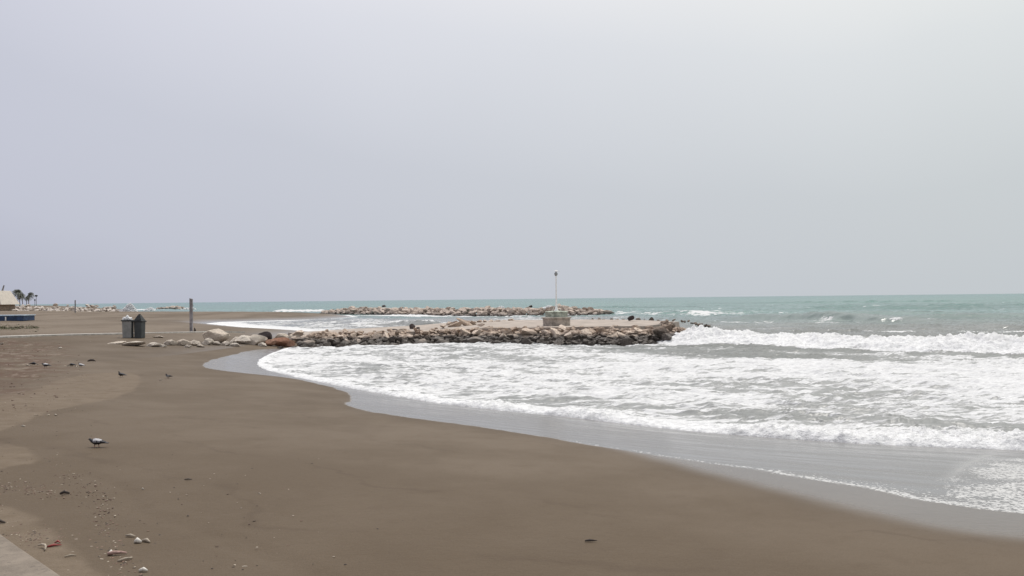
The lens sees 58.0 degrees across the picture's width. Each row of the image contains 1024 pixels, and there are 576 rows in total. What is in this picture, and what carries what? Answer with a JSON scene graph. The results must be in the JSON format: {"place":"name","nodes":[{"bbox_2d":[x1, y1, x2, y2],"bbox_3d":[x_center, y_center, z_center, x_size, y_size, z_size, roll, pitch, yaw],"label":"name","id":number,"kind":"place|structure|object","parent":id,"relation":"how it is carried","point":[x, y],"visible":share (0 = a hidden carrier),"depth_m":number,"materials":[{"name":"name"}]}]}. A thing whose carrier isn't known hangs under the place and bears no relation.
{"place":"outdoors","nodes":[
{"label":"outdoors","id":0,"kind":"place"},
{"bbox_2d":[0,314,35,320],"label":"beach platform","id":1,"kind":"structure","parent":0,"point":[16,317],"depth_m":119.03,"materials":[{"name":"blue paint"}]},
{"bbox_2d":[0,331,244,337],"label":"path","id":2,"kind":"structure","parent":0,"point":[18,336],"depth_m":69.44,"materials":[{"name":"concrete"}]},
{"bbox_2d":[0,305,1023,575],"bbox_3d":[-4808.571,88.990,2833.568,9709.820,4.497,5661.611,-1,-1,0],"label":"sand","id":3,"kind":"structure","parent":0,"point":[384,485],"depth_m":12.47,"materials":[{"name":"brown sand"}]},
{"bbox_2d":[0,285,18,310],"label":"beach kiosk","id":4,"kind":"object","parent":3,"relation":"on","point":[8,301],"visible":1,"depth_m":299.86,"materials":[{"name":"beige fabric"}]},
{"bbox_2d":[12,289,22,306],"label":"palm tree","id":5,"kind":"object","parent":3,"relation":"on","point":[18,293],"visible":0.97,"depth_m":429.61,"materials":[{"name":"green plant"}]},
{"bbox_2d":[0,324,38,331],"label":"ground plants","id":6,"kind":"object","parent":3,"relation":"on","point":[15,327],"visible":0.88,"depth_m":85.64,"materials":[{"name":"plant"}]},
{"bbox_2d":[0,535,59,575],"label":"concrete ledge","id":7,"kind":"object","parent":3,"relation":"on","point":[15,560],"visible":1,"depth_m":7.91,"materials":[{"name":"beige concrete"}]},
{"bbox_2d":[27,292,34,306],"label":"palm tree","id":8,"kind":"object","parent":3,"relation":"on","point":[30,295],"visible":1,"depth_m":429.81,"materials":[{"name":"green plant"}]},
{"bbox_2d":[3,349,79,411],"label":"bark litter","id":9,"kind":"object","parent":3,"relation":"on","point":[34,393],"visible":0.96,"depth_m":25.98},
{"bbox_2d":[47,544,61,547],"bbox_3d":[-4.352,2.444,8.782,0.128,0.030,0.024,0,-1,-26],"label":"twig","id":10,"kind":"object","parent":3,"relation":"on","point":[51,545],"visible":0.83,"depth_m":8.77,"materials":[{"name":"red wood"}]},
{"bbox_2d":[11,303,117,311],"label":"rubble bank","id":11,"kind":"structure","parent":3,"relation":"on","point":[72,308],"depth_m":304.39,"materials":[{"name":"beige stone"}]},
{"bbox_2d":[88,438,108,447],"bbox_3d":[-6.960,2.601,15.535,0.349,0.155,0.160,-1,-1,-3],"label":"pigeon","id":12,"kind":"object","parent":3,"relation":"on","point":[95,441],"visible":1,"depth_m":15.50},
{"bbox_2d":[107,341,125,343],"bbox_3d":[-25.337,3.514,59.196,1.208,0.162,0.885,-6,5,12],"label":"boulder","id":13,"kind":"object","parent":3,"relation":"on","point":[118,342],"visible":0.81,"depth_m":58.95,"materials":[{"name":"stone"}]},
{"bbox_2d":[107,551,126,555],"bbox_3d":[-3.630,2.434,8.495,0.167,0.045,0.038,0,-1,-16],"label":"bark piece","id":14,"kind":"object","parent":3,"relation":"on","point":[115,552],"visible":1,"depth_m":8.48,"materials":[{"name":"brown wood"}]},
{"bbox_2d":[117,557,132,561],"bbox_3d":[-3.477,2.433,8.299,0.023,0.028,0.136,-1,-1,44],"label":"driftwood stick","id":15,"kind":"object","parent":3,"relation":"on","point":[124,558],"visible":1,"depth_m":8.29,"materials":[{"name":"grey wood"}]},
{"bbox_2d":[121,320,133,337],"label":"litter bin","id":16,"kind":"object","parent":3,"relation":"on","point":[127,328],"visible":1,"depth_m":66.59,"materials":[{"name":"grey plastic"}]},
{"bbox_2d":[122,315,132,319],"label":"rubbish bag","id":17,"kind":"object","parent":16,"relation":"in","point":[127,317],"visible":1,"depth_m":66.77,"materials":[{"name":"white plastic"}]},
{"bbox_2d":[122,341,145,345],"bbox_3d":[-23.659,3.499,57.866,1.595,0.287,0.999,-9,-8,12],"label":"boulder","id":18,"kind":"object","parent":3,"relation":"on","point":[135,343],"visible":0.88,"depth_m":57.58,"materials":[{"name":"stone"}]},
{"bbox_2d":[134,537,141,542],"bbox_3d":[-3.625,2.444,8.951,0.081,0.057,0.050,-1,-1,0],"label":"seashell","id":19,"kind":"object","parent":3,"relation":"on","point":[137,540],"visible":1,"depth_m":8.93,"materials":[{"name":"white"}]},
{"bbox_2d":[133,314,146,337],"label":"litter bin","id":20,"kind":"object","parent":3,"relation":"on","point":[139,321],"visible":0.99,"depth_m":66.84,"materials":[{"name":"plastic"}]},
{"bbox_2d":[139,567,147,571],"bbox_3d":[-3.168,2.418,7.941,0.078,0.040,0.037,-1,-1,0],"label":"seashell","id":21,"kind":"object","parent":3,"relation":"on","point":[142,569],"visible":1,"depth_m":7.93,"materials":[{"name":"white"}]},
{"bbox_2d":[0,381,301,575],"bbox_3d":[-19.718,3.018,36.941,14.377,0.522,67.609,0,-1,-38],"label":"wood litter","id":22,"kind":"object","parent":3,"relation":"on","point":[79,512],"visible":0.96,"depth_m":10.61,"materials":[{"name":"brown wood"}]},
{"bbox_2d":[146,342,161,346],"bbox_3d":[-22.548,3.574,58.112,1.094,0.329,0.680,-1,-5,16],"label":"boulder","id":23,"kind":"object","parent":3,"relation":"on","point":[154,344],"visible":0.93,"depth_m":57.92,"materials":[{"name":"stone"}]},
{"bbox_2d":[1,378,334,575],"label":"pale litter","id":24,"kind":"object","parent":3,"relation":"on","point":[115,515],"visible":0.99,"depth_m":9.96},
{"bbox_2d":[163,339,177,344],"bbox_3d":[-22.451,3.593,60.693,0.846,0.445,0.540,-1,-1,15],"label":"boulder","id":25,"kind":"object","parent":3,"relation":"on","point":[170,342],"visible":0.98,"depth_m":60.49,"materials":[{"name":"stone"}]},
{"bbox_2d":[177,339,190,345],"bbox_3d":[-21.795,3.621,61.066,0.985,0.516,0.607,-1,-1,33],"label":"boulder","id":26,"kind":"object","parent":3,"relation":"on","point":[182,342],"visible":0.79,"depth_m":60.83,"materials":[{"name":"stone"}]},
{"bbox_2d":[189,298,192,330],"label":"beach post","id":27,"kind":"object","parent":3,"relation":"on","point":[191,312],"visible":0.77,"depth_m":82.03,"materials":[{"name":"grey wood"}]},
{"bbox_2d":[190,340,200,345],"bbox_3d":[-21.227,3.683,61.839,0.854,0.410,0.534,8,-5,-1],"label":"boulder","id":28,"kind":"object","parent":3,"relation":"on","point":[194,342],"visible":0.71,"depth_m":61.68,"materials":[{"name":"stone"}]},
{"bbox_2d":[2,373,403,575],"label":"dark litter","id":29,"kind":"object","parent":3,"relation":"on","point":[139,520],"visible":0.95,"depth_m":9.30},
{"bbox_2d":[201,338,213,344],"bbox_3d":[-20.949,3.712,63.582,0.865,0.540,0.538,-2,-5,-14],"label":"boulder","id":30,"kind":"object","parent":3,"relation":"on","point":[208,341],"visible":0.89,"depth_m":63.41,"materials":[{"name":"stone"}]},
{"bbox_2d":[202,329,229,342],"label":"boulder","id":31,"kind":"object","parent":3,"relation":"on","point":[220,335],"visible":0.75,"depth_m":65.81,"materials":[{"name":"stone"}]},
{"bbox_2d":[221,341,232,345],"bbox_3d":[-19.885,3.876,64.264,0.877,0.366,0.566,-1,-1,28],"label":"boulder","id":32,"kind":"object","parent":3,"relation":"on","point":[225,343],"visible":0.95,"depth_m":64.04,"materials":[{"name":"stone"}]},
{"bbox_2d":[235,335,250,343],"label":"boulder","id":33,"kind":"object","parent":3,"relation":"on","point":[243,339],"visible":0.96,"depth_m":67.11,"materials":[{"name":"stone"}]},
{"bbox_2d":[248,334,267,344],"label":"boulder","id":34,"kind":"object","parent":3,"relation":"on","point":[256,339],"visible":0.81,"depth_m":67.18,"materials":[{"name":"stone"}]},
{"bbox_2d":[258,331,271,338],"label":"boulder","id":35,"kind":"object","parent":3,"relation":"on","point":[267,334],"visible":0.43,"depth_m":69.15,"materials":[{"name":"grey stone"}]},
{"bbox_2d":[265,339,275,345],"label":"boulder","id":36,"kind":"object","parent":3,"relation":"on","point":[270,342],"visible":0.95,"depth_m":67.43,"materials":[{"name":"beige stone"}]},
{"bbox_2d":[274,333,287,337],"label":"boulder","id":37,"kind":"object","parent":3,"relation":"on","point":[281,335],"visible":0.45,"depth_m":72.40,"materials":[{"name":"stone"}]},
{"bbox_2d":[273,337,289,345],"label":"boulder","id":38,"kind":"object","parent":3,"relation":"on","point":[281,341],"visible":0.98,"depth_m":67.83,"materials":[{"name":"brown stone"}]},
{"bbox_2d":[285,340,295,346],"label":"boulder","id":39,"kind":"object","parent":3,"relation":"on","point":[291,343],"visible":0.87,"depth_m":67.99,"materials":[{"name":"brown stone"}]},
{"bbox_2d":[287,333,300,341],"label":"boulder","id":40,"kind":"object","parent":3,"relation":"on","point":[291,335],"visible":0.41,"depth_m":72.05,"materials":[{"name":"stone"}]},
{"bbox_2d":[292,330,303,335],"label":"boulder","id":41,"kind":"object","parent":3,"relation":"on","point":[300,332],"visible":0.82,"depth_m":72.12,"materials":[{"name":"beige stone"}]},
{"bbox_2d":[294,337,303,340],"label":"boulder","id":42,"kind":"object","parent":3,"relation":"on","point":[299,338],"visible":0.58,"depth_m":69.36,"materials":[{"name":"grey stone"}]},
{"bbox_2d":[302,340,314,345],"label":"boulder","id":43,"kind":"object","parent":3,"relation":"on","point":[309,342],"visible":1,"depth_m":65.50,"materials":[{"name":"beige stone"}]},
{"bbox_2d":[327,338,336,345],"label":"boulder","id":44,"kind":"object","parent":3,"relation":"on","point":[330,340],"visible":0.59,"depth_m":67.78,"materials":[{"name":"grey stone"}]},
{"bbox_2d":[349,333,356,338],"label":"boulder","id":45,"kind":"object","parent":3,"relation":"on","point":[351,335],"visible":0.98,"depth_m":69.59,"materials":[{"name":"beige stone"}]},
{"bbox_2d":[371,334,382,337],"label":"boulder","id":46,"kind":"object","parent":3,"relation":"on","point":[377,335],"visible":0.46,"depth_m":70.43,"materials":[{"name":"grey stone"}]},
{"bbox_2d":[395,335,405,343],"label":"boulder","id":47,"kind":"object","parent":3,"relation":"on","point":[400,338],"visible":0.64,"depth_m":70.03,"materials":[{"name":"grey stone"}]},
{"bbox_2d":[411,339,426,343],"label":"boulder","id":48,"kind":"object","parent":3,"relation":"on","point":[420,341],"visible":0.3,"depth_m":69.42,"materials":[{"name":"grey stone"}]},
{"bbox_2d":[435,339,449,342],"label":"boulder","id":49,"kind":"object","parent":3,"relation":"on","point":[441,341],"visible":0.48,"depth_m":69.83,"materials":[{"name":"grey stone"}]},
{"bbox_2d":[444,334,453,339],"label":"boulder","id":50,"kind":"object","parent":3,"relation":"on","point":[451,336],"visible":0.62,"depth_m":71.16,"materials":[{"name":"grey stone"}]},
{"bbox_2d":[465,337,485,342],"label":"boulder","id":51,"kind":"object","parent":3,"relation":"on","point":[473,339],"visible":0.59,"depth_m":70.60,"materials":[{"name":"grey stone"}]},
{"bbox_2d":[288,319,679,344],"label":"stone groin","id":52,"kind":"object","parent":3,"relation":"on","point":[585,323],"visible":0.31,"depth_m":80.72,"materials":[{"name":"stone"}]},
{"bbox_2d":[448,321,462,326],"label":"boulder","id":53,"kind":"object","parent":52,"relation":"on","point":[457,324],"visible":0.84,"depth_m":80.24,"materials":[{"name":"beige stone"}]},
{"bbox_2d":[456,318,471,325],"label":"boulder","id":54,"kind":"object","parent":52,"relation":"on","point":[465,323],"visible":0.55,"depth_m":82.28,"materials":[{"name":"beige stone"}]},
{"bbox_2d":[461,327,470,335],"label":"boulder","id":55,"kind":"object","parent":52,"relation":"on","point":[464,331],"visible":0.67,"depth_m":72.94,"materials":[{"name":"beige stone"}]},
{"bbox_2d":[541,270,570,325],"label":"light beacon","id":56,"kind":"object","parent":52,"relation":"on","point":[556,317],"visible":0.98,"depth_m":77.52,"materials":[{"name":"concrete"}]},
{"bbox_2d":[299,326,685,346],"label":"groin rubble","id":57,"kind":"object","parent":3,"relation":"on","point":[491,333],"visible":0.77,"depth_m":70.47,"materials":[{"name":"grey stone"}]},
{"bbox_2d":[521,339,532,344],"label":"boulder","id":58,"kind":"object","parent":57,"relation":"on","point":[526,341],"visible":0.79,"depth_m":69.23,"materials":[{"name":"grey stone"}]},
{"bbox_2d":[665,324,671,331],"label":"boulder","id":59,"kind":"object","parent":57,"relation":"on","point":[669,327],"visible":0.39,"depth_m":69.97,"materials":[{"name":"stone"}]},
{"bbox_2d":[497,333,507,340],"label":"boulder","id":60,"kind":"object","parent":3,"relation":"on","point":[502,336],"visible":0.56,"depth_m":71.00,"materials":[{"name":"beige stone"}]},
{"bbox_2d":[511,339,518,343],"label":"boulder","id":61,"kind":"object","parent":3,"relation":"on","point":[515,341],"visible":0.61,"depth_m":69.54,"materials":[{"name":"grey stone"}]},
{"bbox_2d":[522,328,537,335],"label":"boulder","id":62,"kind":"object","parent":3,"relation":"on","point":[526,331],"visible":0.77,"depth_m":71.78,"materials":[{"name":"beige stone"}]},
{"bbox_2d":[550,327,560,337],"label":"boulder","id":63,"kind":"object","parent":3,"relation":"on","point":[553,331],"visible":0.61,"depth_m":71.28,"materials":[{"name":"beige stone"}]},
{"bbox_2d":[553,338,564,344],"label":"boulder","id":64,"kind":"object","parent":3,"relation":"on","point":[558,341],"visible":0.71,"depth_m":68.47,"materials":[{"name":"grey stone"}]},
{"bbox_2d":[558,324,565,331],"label":"boulder","id":65,"kind":"object","parent":3,"relation":"on","point":[562,327],"visible":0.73,"depth_m":72.10,"materials":[{"name":"white stone"}]},
{"bbox_2d":[581,329,591,334],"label":"boulder","id":66,"kind":"object","parent":3,"relation":"on","point":[585,331],"visible":0.73,"depth_m":70.55,"materials":[{"name":"beige stone"}]},
{"bbox_2d":[596,328,605,336],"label":"boulder","id":67,"kind":"object","parent":3,"relation":"on","point":[599,330],"visible":0.56,"depth_m":70.15,"materials":[{"name":"brown stone"}]},
{"bbox_2d":[606,340,617,344],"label":"boulder","id":68,"kind":"object","parent":3,"relation":"on","point":[612,342],"visible":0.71,"depth_m":67.66,"materials":[{"name":"grey stone"}]},
{"bbox_2d":[606,331,617,337],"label":"boulder","id":69,"kind":"object","parent":3,"relation":"on","point":[613,334],"visible":0.47,"depth_m":69.28,"materials":[{"name":"beige stone"}]},
{"bbox_2d":[618,338,633,345],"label":"boulder","id":70,"kind":"object","parent":3,"relation":"on","point":[626,341],"visible":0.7,"depth_m":67.40,"materials":[{"name":"grey stone"}]},
{"bbox_2d":[631,327,642,334],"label":"boulder","id":71,"kind":"object","parent":3,"relation":"on","point":[638,331],"visible":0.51,"depth_m":70.52,"materials":[{"name":"beige stone"}]},
{"bbox_2d":[653,326,666,334],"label":"boulder","id":72,"kind":"object","parent":3,"relation":"on","point":[663,329],"visible":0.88,"depth_m":68.19,"materials":[{"name":"stone"}]},
{"bbox_2d":[661,333,671,339],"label":"boulder","id":73,"kind":"object","parent":3,"relation":"on","point":[665,336],"visible":1,"depth_m":67.60,"materials":[{"name":"grey stone"}]},
{"bbox_2d":[0,0,1023,303],"label":"sky","id":74,"kind":"structure","parent":0,"point":[152,151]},
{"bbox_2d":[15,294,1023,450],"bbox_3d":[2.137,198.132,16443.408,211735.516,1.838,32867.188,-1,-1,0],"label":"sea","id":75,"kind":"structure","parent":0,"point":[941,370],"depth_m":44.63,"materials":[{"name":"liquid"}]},
{"bbox_2d":[122,303,136,310],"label":"sea spray","id":76,"kind":"object","parent":75,"relation":"on","point":[129,307],"visible":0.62,"depth_m":303.01,"materials":[{"name":"white liquid"}]},
{"bbox_2d":[143,307,155,310],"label":"sea spray","id":77,"kind":"object","parent":75,"relation":"on","point":[150,309],"visible":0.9,"depth_m":376.43,"materials":[{"name":"white liquid"}]},
{"bbox_2d":[156,306,184,308],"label":"reef rocks","id":78,"kind":"object","parent":75,"relation":"in","point":[175,307],"visible":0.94,"depth_m":484.25,"materials":[{"name":"beige stone"}]},
{"bbox_2d":[321,303,613,316],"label":"rubble groin","id":79,"kind":"object","parent":75,"relation":"in","point":[482,311],"visible":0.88,"depth_m":191.50,"materials":[{"name":"beige stone"}]},
{"bbox_2d":[564,332,572,339],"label":"boulder","id":80,"kind":"object","parent":75,"relation":"in","point":[568,335],"visible":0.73,"depth_m":69.39,"materials":[{"name":"beige stone"}]},
{"bbox_2d":[617,332,626,338],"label":"boulder","id":81,"kind":"object","parent":75,"relation":"in","point":[621,335],"visible":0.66,"depth_m":68.72,"materials":[{"name":"beige stone"}]}
]}

